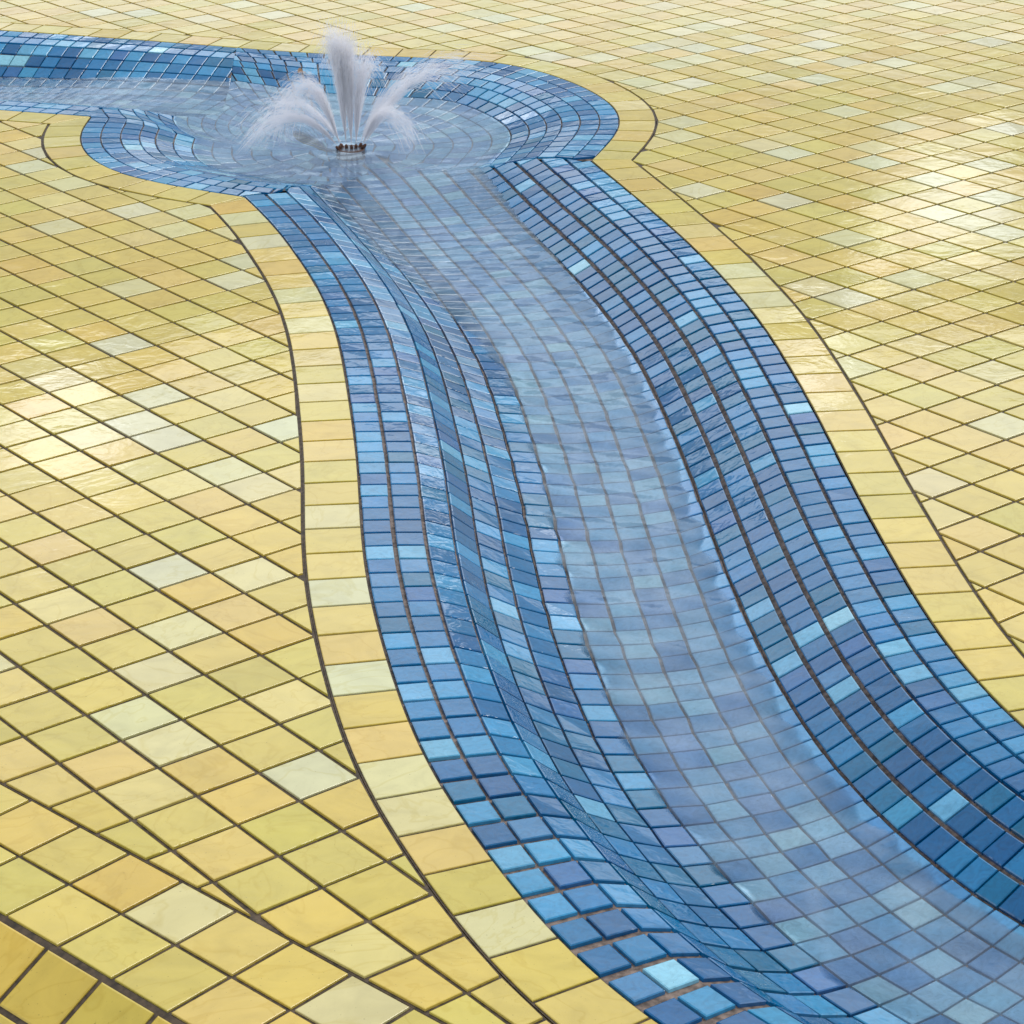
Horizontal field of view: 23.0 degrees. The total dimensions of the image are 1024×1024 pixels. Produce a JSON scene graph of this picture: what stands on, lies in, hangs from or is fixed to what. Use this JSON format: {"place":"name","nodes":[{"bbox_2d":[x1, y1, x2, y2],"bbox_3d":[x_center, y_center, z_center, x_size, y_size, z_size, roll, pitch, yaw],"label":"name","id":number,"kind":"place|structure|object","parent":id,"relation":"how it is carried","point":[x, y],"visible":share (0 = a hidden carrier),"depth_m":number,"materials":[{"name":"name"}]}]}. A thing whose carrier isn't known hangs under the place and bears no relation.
{"place":"outdoors","nodes":[
{"label":"outdoors","id":0,"kind":"place"},
{"bbox_2d":[0,914,184,1023],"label":"sloping pavement","id":1,"kind":"structure","parent":0,"point":[51,988],"depth_m":3.02,"materials":[{"name":"yellow tile"}]},
{"bbox_2d":[43,41,655,213],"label":"fountain pool","id":2,"kind":"structure","parent":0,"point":[418,110],"depth_m":6.79,"materials":[{"name":"blue tile"}]},
{"bbox_2d":[333,86,367,161],"bbox_3d":[-0.427,-1.125,6.581,0.791,0.416,0.355,-1,23,0],"label":"fountain","id":3,"kind":"object","parent":2,"relation":"on","point":[349,153],"visible":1,"depth_m":6.57,"materials":[{"name":"silver metal"}]},
{"bbox_2d":[0,0,1023,1023],"bbox_3d":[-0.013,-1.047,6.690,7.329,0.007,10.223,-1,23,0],"label":"pavement","id":4,"kind":"structure","parent":0,"point":[756,153],"depth_m":4.68,"materials":[{"name":"yellow tile"}]},
{"bbox_2d":[0,22,251,124],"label":"water channel","id":5,"kind":"object","parent":4,"relation":"in","point":[84,71],"visible":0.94,"depth_m":7.40,"materials":[{"name":"blue tile"}]},
{"bbox_2d":[209,153,1023,1023],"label":"water channel","id":6,"kind":"object","parent":4,"relation":"in","point":[659,695],"visible":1,"depth_m":3.99,"materials":[{"name":"blue tile"}]}
]}

